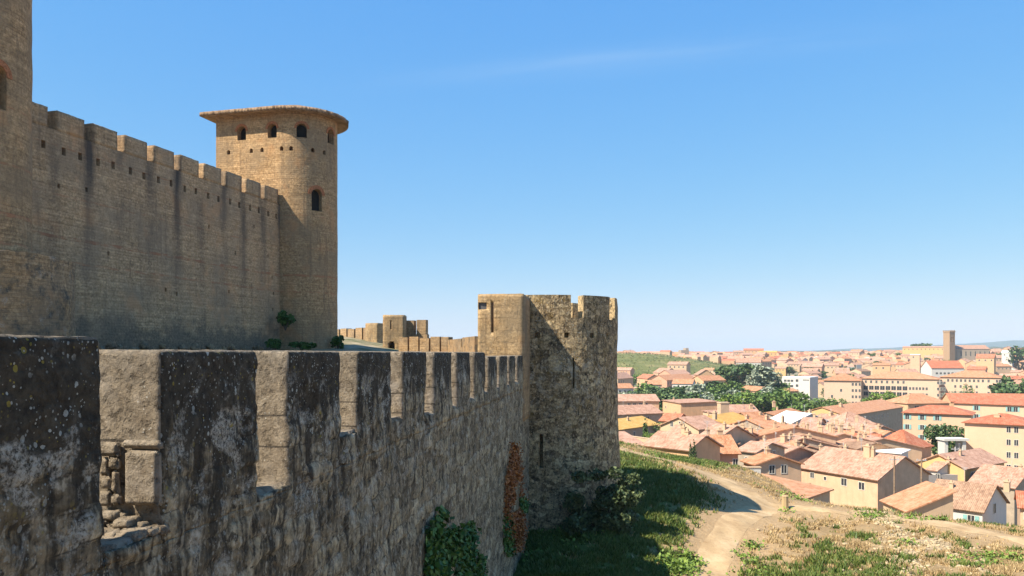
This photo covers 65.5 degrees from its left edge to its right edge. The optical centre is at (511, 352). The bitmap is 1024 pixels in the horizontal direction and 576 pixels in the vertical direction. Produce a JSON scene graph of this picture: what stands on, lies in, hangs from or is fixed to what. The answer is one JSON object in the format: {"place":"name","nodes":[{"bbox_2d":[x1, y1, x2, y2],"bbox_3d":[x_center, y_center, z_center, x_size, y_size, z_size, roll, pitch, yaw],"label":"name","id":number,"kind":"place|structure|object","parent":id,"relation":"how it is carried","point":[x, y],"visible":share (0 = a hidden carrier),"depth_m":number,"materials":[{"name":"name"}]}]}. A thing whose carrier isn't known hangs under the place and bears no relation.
{"place":"outdoors","nodes":[
{"label":"outdoors","id":0,"kind":"place"},
{"bbox_2d":[279,337,398,351],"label":"terrace ground","id":1,"kind":"structure","parent":0,"point":[352,344],"depth_m":78.23,"materials":[{"name":"green plant"}]},
{"bbox_2d":[0,250,75,336],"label":"bastion","id":2,"kind":"object","parent":1,"relation":"on","point":[37,293],"visible":0.6,"depth_m":36.47,"materials":[{"name":"stone"}]},
{"bbox_2d":[0,0,32,252],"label":"horseshoe tower","id":3,"kind":"structure","parent":2,"relation":"on","point":[16,76],"depth_m":37.74,"materials":[{"name":"stone"}]},
{"bbox_2d":[32,102,279,350],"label":"curtain wall","id":4,"kind":"structure","parent":1,"relation":"on","point":[160,248],"depth_m":51.74,"materials":[{"name":"stone"}]},
{"bbox_2d":[276,309,295,330],"bbox_3d":[-18.507,-2.692,65.004,1.646,1.738,1.110,0,0,21],"label":"shrub","id":5,"kind":"object","parent":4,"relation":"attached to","point":[284,320],"visible":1,"depth_m":64.82,"materials":[{"name":"green plant"}]},
{"bbox_2d":[264,338,281,349],"bbox_3d":[-18.926,-0.640,63.035,1.387,1.168,1.119,0,0,-20],"label":"shrub","id":6,"kind":"object","parent":1,"relation":"on","point":[274,344],"visible":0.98,"depth_m":62.80,"materials":[{"name":"green plant"}]},
{"bbox_2d":[199,105,348,349],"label":"horseshoe tower","id":7,"kind":"structure","parent":1,"relation":"on","point":[289,152],"depth_m":66.95,"materials":[{"name":"stone"}]},
{"bbox_2d":[288,341,316,350],"bbox_3d":[-16.658,-0.508,63.388,2.330,0.915,1.338,0,0,0],"label":"shrub","id":8,"kind":"object","parent":1,"relation":"on","point":[301,345],"visible":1,"depth_m":63.12,"materials":[{"name":"green plant"}]},
{"bbox_2d":[330,335,344,348],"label":"shrub","id":9,"kind":"object","parent":1,"relation":"on","point":[336,341],"visible":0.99,"depth_m":67.94,"materials":[{"name":"green plant"}]},
{"bbox_2d":[338,328,365,339],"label":"rampart","id":10,"kind":"object","parent":1,"relation":"on","point":[358,333],"visible":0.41,"depth_m":102.29,"materials":[{"name":"stone"}]},
{"bbox_2d":[365,323,382,342],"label":"turret","id":11,"kind":"object","parent":1,"relation":"on","point":[373,332],"visible":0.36,"depth_m":97.48,"materials":[{"name":"stone"}]},
{"bbox_2d":[383,315,406,349],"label":"gate turret","id":12,"kind":"object","parent":1,"relation":"on","point":[394,328],"visible":0.53,"depth_m":84.03,"materials":[{"name":"stone"}]},
{"bbox_2d":[407,320,428,337],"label":"rampart","id":13,"kind":"object","parent":1,"relation":"on","point":[422,328],"visible":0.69,"depth_m":86.25,"materials":[{"name":"stone"}]},
{"bbox_2d":[399,337,452,351],"bbox_3d":[-6.743,0.865,62.125,4.291,4.270,0.800,0,0,20],"label":"rampart","id":14,"kind":"object","parent":1,"relation":"on","point":[433,344],"visible":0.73,"depth_m":61.71,"materials":[{"name":"stone"}]},
{"bbox_2d":[448,336,477,351],"bbox_3d":[-3.227,0.973,55.492,0.800,4.053,11.095,0,0,-13],"label":"rampart","id":15,"kind":"object","parent":1,"relation":"on","point":[466,344],"visible":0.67,"depth_m":53.62,"materials":[{"name":"stone"}]},
{"bbox_2d":[32,0,1023,351],"label":"sky","id":16,"kind":"structure","parent":0,"point":[770,175],"materials":[{"name":"blue"}]},
{"bbox_2d":[695,503,784,575],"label":"path","id":17,"kind":"structure","parent":0,"point":[719,543],"depth_m":44.22,"materials":[{"name":"soil"}]},
{"bbox_2d":[525,353,1023,575],"bbox_3d":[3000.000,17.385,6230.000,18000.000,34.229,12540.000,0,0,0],"label":"ground","id":18,"kind":"structure","parent":0,"point":[702,533],"depth_m":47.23,"materials":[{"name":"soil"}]},
{"bbox_2d":[0,334,529,575],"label":"curtain wall","id":19,"kind":"structure","parent":18,"relation":"on","point":[161,462],"depth_m":9.58,"materials":[{"name":"stone"}]},
{"bbox_2d":[423,505,468,575],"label":"ivy","id":20,"kind":"object","parent":19,"relation":"attached to","point":[444,551],"visible":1,"depth_m":20.00,"materials":[{"name":"green plant"}]},
{"bbox_2d":[459,520,488,575],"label":"ivy","id":21,"kind":"object","parent":19,"relation":"attached to","point":[470,550],"visible":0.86,"depth_m":24.39,"materials":[{"name":"green plant"}]},
{"bbox_2d":[478,293,529,420],"bbox_3d":[-0.391,0.227,42.453,2.449,6.572,3.328,0,0,7],"label":"guard turret","id":22,"kind":"object","parent":19,"relation":"on","point":[503,324],"visible":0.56,"depth_m":40.85,"materials":[{"name":"stone"}]},
{"bbox_2d":[502,513,517,556],"bbox_3d":[-0.068,7.856,34.123,0.425,2.417,3.212,0,0,7],"label":"ivy","id":23,"kind":"object","parent":19,"relation":"attached to","point":[508,544],"visible":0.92,"depth_m":33.35,"materials":[{"name":"green plant"}]},
{"bbox_2d":[503,441,528,552],"bbox_3d":[0.302,6.820,36.457,0.563,6.029,7.430,0,0,7],"label":"creeper","id":24,"kind":"object","parent":19,"relation":"attached to","point":[515,468],"visible":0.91,"depth_m":35.32,"materials":[{"name":"red plant"}]},
{"bbox_2d":[526,295,620,530],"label":"round tower","id":25,"kind":"structure","parent":18,"relation":"on","point":[573,422],"depth_m":43.78,"materials":[{"name":"stone"}]},
{"bbox_2d":[561,466,645,535],"bbox_3d":[4.833,7.940,42.259,4.532,3.961,2.971,0,0,0],"label":"bush","id":26,"kind":"object","parent":18,"relation":"on","point":[616,498],"visible":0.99,"depth_m":41.71,"materials":[{"name":"green plant"}]},
{"bbox_2d":[617,372,632,385],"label":"house","id":27,"kind":"structure","parent":18,"relation":"on","point":[623,377],"depth_m":532.11,"materials":[{"name":"pink tile"}]},
{"bbox_2d":[617,383,633,393],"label":"house","id":28,"kind":"structure","parent":18,"relation":"on","point":[625,387],"depth_m":449.58,"materials":[{"name":"orange tile"}]},
{"bbox_2d":[619,431,643,444],"bbox_3d":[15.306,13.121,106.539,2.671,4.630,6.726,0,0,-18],"label":"house","id":29,"kind":"structure","parent":18,"relation":"on","point":[625,437],"depth_m":106.18,"materials":[{"name":"tile"}]},
{"bbox_2d":[618,416,659,436],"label":"house","id":30,"kind":"structure","parent":18,"relation":"on","point":[632,426],"depth_m":199.05,"materials":[{"name":"paint"}]},
{"bbox_2d":[618,394,659,408],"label":"house","id":31,"kind":"structure","parent":18,"relation":"on","point":[638,399],"depth_m":262.54,"materials":[{"name":"pink tile"}]},
{"bbox_2d":[618,401,663,430],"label":"house","id":32,"kind":"structure","parent":18,"relation":"on","point":[651,412],"depth_m":235.07,"materials":[{"name":"tile"}]},
{"bbox_2d":[637,386,669,394],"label":"tree","id":33,"kind":"object","parent":18,"relation":"on","point":[650,390],"visible":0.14,"depth_m":364.34,"materials":[{"name":"green plant"}]},
{"bbox_2d":[650,374,693,387],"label":"house","id":34,"kind":"structure","parent":18,"relation":"on","point":[666,380],"depth_m":498.29,"materials":[{"name":"orange tile"}]},
{"bbox_2d":[658,411,685,430],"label":"house","id":35,"kind":"structure","parent":18,"relation":"on","point":[665,417],"depth_m":225.18,"materials":[{"name":"orange tile"}]},
{"bbox_2d":[617,352,727,373],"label":"hillside","id":36,"kind":"structure","parent":18,"relation":"on","point":[664,360],"depth_m":856.72,"materials":[{"name":"green plant"}]},
{"bbox_2d":[667,361,690,372],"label":"house","id":37,"kind":"structure","parent":18,"relation":"on","point":[680,365],"depth_m":742.99,"materials":[{"name":"paint"}]},
{"bbox_2d":[659,390,702,411],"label":"tree","id":38,"kind":"object","parent":18,"relation":"on","point":[680,395],"visible":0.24,"depth_m":346.56,"materials":[{"name":"green plant"}]},
{"bbox_2d":[641,424,723,461],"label":"house","id":39,"kind":"structure","parent":18,"relation":"on","point":[707,446],"depth_m":100.98,"materials":[{"name":"orange tile"}]},
{"bbox_2d":[672,379,695,387],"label":"house","id":40,"kind":"structure","parent":18,"relation":"on","point":[682,382],"depth_m":473.87,"materials":[{"name":"orange tile"}]},
{"bbox_2d":[658,411,719,433],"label":"house","id":41,"kind":"structure","parent":18,"relation":"on","point":[698,424],"depth_m":154.31,"materials":[{"name":"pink tile"}]},
{"bbox_2d":[662,397,718,415],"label":"house","id":42,"kind":"structure","parent":18,"relation":"on","point":[692,407],"depth_m":247.53,"materials":[{"name":"paint"}]},
{"bbox_2d":[683,385,714,400],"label":"tree","id":43,"kind":"object","parent":18,"relation":"on","point":[693,389],"visible":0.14,"depth_m":360.62,"materials":[{"name":"green plant"}]},
{"bbox_2d":[692,375,725,385],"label":"house","id":44,"kind":"structure","parent":18,"relation":"on","point":[702,379],"depth_m":497.07,"materials":[{"name":"orange tile"}]},
{"bbox_2d":[705,427,741,464],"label":"house","id":45,"kind":"structure","parent":18,"relation":"on","point":[730,451],"depth_m":104.95,"materials":[{"name":"orange tile"}]},
{"bbox_2d":[706,381,740,393],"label":"tree","id":46,"kind":"object","parent":18,"relation":"on","point":[719,388],"visible":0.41,"depth_m":416.37,"materials":[{"name":"green plant"}]},
{"bbox_2d":[717,402,729,413],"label":"square tower","id":47,"kind":"structure","parent":18,"relation":"on","point":[722,407],"depth_m":222.20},
{"bbox_2d":[701,422,756,447],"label":"house","id":48,"kind":"structure","parent":18,"relation":"on","point":[739,433],"depth_m":124.59,"materials":[{"name":"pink tile"}]},
{"bbox_2d":[707,412,751,423],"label":"house","id":49,"kind":"structure","parent":18,"relation":"on","point":[729,417],"depth_m":194.79,"materials":[{"name":"yellow stone"}]},
{"bbox_2d":[713,363,755,385],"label":"tree","id":50,"kind":"object","parent":18,"relation":"on","point":[733,370],"visible":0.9,"depth_m":512.64,"materials":[{"name":"green plant"}]},
{"bbox_2d":[717,393,754,403],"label":"tree","id":51,"kind":"object","parent":18,"relation":"on","point":[747,398],"visible":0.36,"depth_m":344.12,"materials":[{"name":"green plant"}]},
{"bbox_2d":[715,400,775,411],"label":"house","id":52,"kind":"structure","parent":18,"relation":"on","point":[749,407],"depth_m":235.39,"materials":[{"name":"pink tile"}]},
{"bbox_2d":[726,393,766,410],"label":"tree","id":53,"kind":"object","parent":18,"relation":"on","point":[759,401],"visible":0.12,"depth_m":354.45,"materials":[{"name":"green plant"}]},
{"bbox_2d":[736,358,760,365],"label":"building","id":54,"kind":"structure","parent":18,"relation":"on","point":[755,361],"depth_m":822.08,"materials":[{"name":"pink tile"}]},
{"bbox_2d":[744,368,760,385],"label":"tree","id":55,"kind":"object","parent":18,"relation":"on","point":[754,376],"visible":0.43,"depth_m":423.59,"materials":[{"name":"green plant"}]},
{"bbox_2d":[728,414,784,429],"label":"house","id":56,"kind":"structure","parent":18,"relation":"on","point":[766,422],"depth_m":173.70,"materials":[{"name":"tile"}]},
{"bbox_2d":[738,441,787,465],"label":"house","id":57,"kind":"structure","parent":18,"relation":"on","point":[749,448],"depth_m":120.38,"materials":[{"name":"tile"}]},
{"bbox_2d":[754,363,777,387],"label":"tree","id":58,"kind":"object","parent":18,"relation":"on","point":[767,377],"visible":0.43,"depth_m":427.15,"materials":[{"name":"green plant"}]},
{"bbox_2d":[513,441,1023,575],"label":"grass","id":59,"kind":"structure","parent":18,"relation":"on","point":[593,557],"depth_m":41.35,"materials":[{"name":"plant"}]},
{"bbox_2d":[518,439,1023,575],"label":"weeds","id":60,"kind":"object","parent":18,"relation":"on","point":[692,561],"visible":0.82,"depth_m":40.73,"materials":[{"name":"green plant"}]},
{"bbox_2d":[754,388,787,412],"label":"tree","id":61,"kind":"object","parent":18,"relation":"on","point":[766,407],"visible":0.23,"depth_m":360.11,"materials":[{"name":"green plant"}]},
{"bbox_2d":[740,438,804,481],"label":"house","id":62,"kind":"structure","parent":18,"relation":"on","point":[767,462],"depth_m":100.61,"materials":[{"name":"orange tile"}]},
{"bbox_2d":[763,404,801,417],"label":"house","id":63,"kind":"structure","parent":18,"relation":"on","point":[773,413],"depth_m":224.47,"materials":[{"name":"tile"}]},
{"bbox_2d":[766,390,811,411],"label":"tree","id":64,"kind":"object","parent":18,"relation":"on","point":[782,399],"visible":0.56,"depth_m":347.57,"materials":[{"name":"green plant"}]},
{"bbox_2d":[753,418,837,443],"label":"house","id":65,"kind":"structure","parent":18,"relation":"on","point":[779,430],"depth_m":146.20,"materials":[{"name":"orange tile"}]},
{"bbox_2d":[775,436,815,462],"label":"house","id":66,"kind":"structure","parent":18,"relation":"on","point":[796,452],"depth_m":130.70,"materials":[{"name":"brown tile"}]},
{"bbox_2d":[777,433,813,447],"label":"house","id":67,"kind":"structure","parent":18,"relation":"on","point":[784,437],"depth_m":140.08,"materials":[{"name":"paint"}]},
{"bbox_2d":[761,473,833,502],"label":"house","id":68,"kind":"structure","parent":18,"relation":"on","point":[816,492],"depth_m":91.29,"materials":[{"name":"orange tile"}]},
{"bbox_2d":[782,376,817,401],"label":"modern block","id":69,"kind":"structure","parent":18,"relation":"on","point":[808,385],"depth_m":474.36,"materials":[{"name":"paint"}]},
{"bbox_2d":[771,405,828,423],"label":"house","id":70,"kind":"structure","parent":18,"relation":"on","point":[794,417],"depth_m":208.04,"materials":[{"name":"metal"}]},
{"bbox_2d":[767,426,840,447],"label":"house","id":71,"kind":"structure","parent":18,"relation":"on","point":[813,442],"depth_m":140.19,"materials":[{"name":"tile"}]},
{"bbox_2d":[810,398,837,408],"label":"tree","id":72,"kind":"object","parent":18,"relation":"on","point":[815,403],"visible":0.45,"depth_m":384.50,"materials":[{"name":"green plant"}]},
{"bbox_2d":[798,412,858,426],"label":"house","id":73,"kind":"structure","parent":18,"relation":"on","point":[815,420],"depth_m":191.75,"materials":[{"name":"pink tile"}]},
{"bbox_2d":[634,348,1023,371],"bbox_3d":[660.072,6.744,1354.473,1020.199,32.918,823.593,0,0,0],"label":"distant houses","id":74,"kind":"structure","parent":18,"relation":"on","point":[705,356],"depth_m":1037.49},
{"bbox_2d":[824,363,839,375],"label":"house","id":75,"kind":"structure","parent":18,"relation":"on","point":[829,367],"depth_m":872.52,"materials":[{"name":"paint"}]},
{"bbox_2d":[823,373,861,403],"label":"long building","id":76,"kind":"structure","parent":18,"relation":"on","point":[844,386],"depth_m":425.33,"materials":[{"name":"paint"}]},
{"bbox_2d":[823,421,881,443],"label":"house","id":77,"kind":"structure","parent":18,"relation":"on","point":[840,434],"depth_m":150.97,"materials":[{"name":"orange tile"}]},
{"bbox_2d":[828,411,876,424],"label":"house","id":78,"kind":"structure","parent":18,"relation":"on","point":[849,415],"depth_m":213.03,"materials":[{"name":"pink tile"}]},
{"bbox_2d":[805,399,902,430],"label":"long building","id":79,"kind":"structure","parent":18,"relation":"on","point":[888,414],"depth_m":275.24,"materials":[{"name":"tile"}]},
{"bbox_2d":[801,438,932,510],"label":"house","id":80,"kind":"structure","parent":18,"relation":"on","point":[856,478],"depth_m":119.53,"materials":[{"name":"orange tile"}]},
{"bbox_2d":[838,435,896,450],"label":"house","id":81,"kind":"structure","parent":18,"relation":"on","point":[858,444],"depth_m":142.58,"materials":[{"name":"brown tile"}]},
{"bbox_2d":[842,422,895,431],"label":"house","id":82,"kind":"structure","parent":18,"relation":"on","point":[857,425],"depth_m":178.63,"materials":[{"name":"grey stone"}]},
{"bbox_2d":[872,363,890,374],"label":"building","id":83,"kind":"structure","parent":18,"relation":"on","point":[878,368],"depth_m":701.04,"materials":[{"name":"paint"}]},
{"bbox_2d":[853,428,924,461],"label":"house","id":84,"kind":"structure","parent":18,"relation":"on","point":[914,453],"depth_m":150.51,"materials":[{"name":"orange tile"}]},
{"bbox_2d":[876,448,910,456],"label":"house","id":85,"kind":"structure","parent":18,"relation":"on","point":[900,452],"depth_m":139.89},
{"bbox_2d":[861,372,945,401],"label":"long building","id":86,"kind":"structure","parent":18,"relation":"on","point":[901,383],"depth_m":436.70,"materials":[{"name":"paint"}]},
{"bbox_2d":[884,430,933,458],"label":"house","id":87,"kind":"structure","parent":18,"relation":"on","point":[904,436],"depth_m":155.94,"materials":[{"name":"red tile"}]},
{"bbox_2d":[910,354,920,372],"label":"building","id":88,"kind":"structure","parent":18,"relation":"on","point":[915,361],"depth_m":860.22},
{"bbox_2d":[886,393,948,429],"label":"block","id":89,"kind":"structure","parent":18,"relation":"on","point":[910,401],"depth_m":311.82,"materials":[{"name":"orange tile"}]},
{"bbox_2d":[879,481,956,518],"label":"house","id":90,"kind":"structure","parent":18,"relation":"on","point":[926,498],"depth_m":98.45,"materials":[{"name":"orange tile"}]},
{"bbox_2d":[902,346,942,357],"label":"building","id":91,"kind":"structure","parent":18,"relation":"on","point":[925,350],"depth_m":1181.49,"materials":[{"name":"paint"}]},
{"bbox_2d":[901,405,975,455],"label":"apartment block","id":92,"kind":"structure","parent":18,"relation":"on","point":[917,420],"depth_m":231.62,"materials":[{"name":"paint"}]},
{"bbox_2d":[925,456,957,478],"bbox_3d":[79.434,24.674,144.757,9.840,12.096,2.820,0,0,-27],"label":"house","id":93,"kind":"structure","parent":18,"relation":"on","point":[938,468],"depth_m":143.01,"materials":[{"name":"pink tile"}]},
{"bbox_2d":[920,361,963,377],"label":"hotel","id":94,"kind":"structure","parent":18,"relation":"on","point":[936,368],"depth_m":611.38,"materials":[{"name":"red tile"}]},
{"bbox_2d":[923,423,964,454],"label":"tree","id":95,"kind":"object","parent":18,"relation":"on","point":[932,432],"visible":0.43,"depth_m":211.21,"materials":[{"name":"green plant"}]},
{"bbox_2d":[943,330,955,360],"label":"church tower","id":96,"kind":"structure","parent":18,"relation":"on","point":[948,344],"depth_m":1002.77,"materials":[{"name":"brown stone"}]},
{"bbox_2d":[936,437,969,453],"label":"gateway","id":97,"kind":"object","parent":18,"relation":"on","point":[942,444],"visible":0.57,"depth_m":186.47,"materials":[{"name":"paint"}]},
{"bbox_2d":[915,443,1006,481],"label":"house","id":98,"kind":"structure","parent":18,"relation":"on","point":[973,460],"depth_m":145.62,"materials":[{"name":"orange tile"}]},
{"bbox_2d":[940,370,1001,399],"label":"long building","id":99,"kind":"structure","parent":18,"relation":"on","point":[979,381],"depth_m":441.52,"materials":[{"name":"paint"}]},
{"bbox_2d":[955,345,989,360],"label":"church nave","id":100,"kind":"structure","parent":18,"relation":"on","point":[969,352],"depth_m":1010.00,"materials":[{"name":"grey stone"}]},
{"bbox_2d":[935,467,1010,524],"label":"house","id":101,"kind":"structure","parent":18,"relation":"on","point":[980,502],"depth_m":106.83,"materials":[{"name":"brown tile"}]},
{"bbox_2d":[941,393,1023,406],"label":"block","id":102,"kind":"structure","parent":18,"relation":"on","point":[950,398],"depth_m":337.81,"materials":[{"name":"red tile"}]},
{"bbox_2d":[976,354,995,373],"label":"building","id":103,"kind":"structure","parent":18,"relation":"on","point":[988,361],"depth_m":819.67,"materials":[{"name":"paint"}]},
{"bbox_2d":[953,397,1023,417],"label":"apartment block","id":104,"kind":"structure","parent":18,"relation":"on","point":[982,406],"depth_m":286.42,"materials":[{"name":"paint"}]},
{"bbox_2d":[961,413,1023,467],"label":"apartment block","id":105,"kind":"structure","parent":18,"relation":"on","point":[1000,435],"depth_m":184.20,"materials":[{"name":"paint"}]},
{"bbox_2d":[967,456,1023,524],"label":"house","id":106,"kind":"structure","parent":18,"relation":"on","point":[991,474],"depth_m":135.22,"materials":[{"name":"tile"}]},
{"bbox_2d":[996,363,1011,374],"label":"house","id":107,"kind":"structure","parent":18,"relation":"on","point":[1001,368],"depth_m":836.62,"materials":[{"name":"paint"}]},
{"bbox_2d":[989,374,1023,393],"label":"tree","id":108,"kind":"object","parent":18,"relation":"on","point":[1009,387],"visible":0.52,"depth_m":394.74,"materials":[{"name":"green plant"}]},
{"bbox_2d":[1005,345,1023,368],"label":"tree","id":109,"kind":"object","parent":18,"relation":"on","point":[1017,353],"visible":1,"depth_m":946.36,"materials":[{"name":"green plant"}]},
{"bbox_2d":[1014,490,1023,526],"bbox_3d":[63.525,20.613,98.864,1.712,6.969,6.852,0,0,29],"label":"house","id":110,"kind":"structure","parent":18,"relation":"on","point":[1019,497],"depth_m":97.52,"materials":[{"name":"red tile"}]},
{"bbox_2d":[620,448,1023,544],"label":"path","id":111,"kind":"structure","parent":0,"point":[753,496],"depth_m":52.54,"materials":[{"name":"soil"}]},
{"bbox_2d":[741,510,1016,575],"bbox_3d":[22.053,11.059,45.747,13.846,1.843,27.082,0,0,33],"label":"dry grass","id":112,"kind":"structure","parent":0,"point":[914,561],"depth_m":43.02,"materials":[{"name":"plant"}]},
{"bbox_2d":[815,340,1023,350],"bbox_3d":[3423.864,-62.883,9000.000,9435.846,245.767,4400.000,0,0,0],"label":"hill","id":113,"kind":"structure","parent":0,"point":[1013,343],"depth_m":8640.13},
{"bbox_2d":[929,474,972,482],"bbox_3d":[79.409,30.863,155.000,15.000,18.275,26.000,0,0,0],"label":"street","id":114,"kind":"structure","parent":0,"point":[932,478],"depth_m":142.00,"materials":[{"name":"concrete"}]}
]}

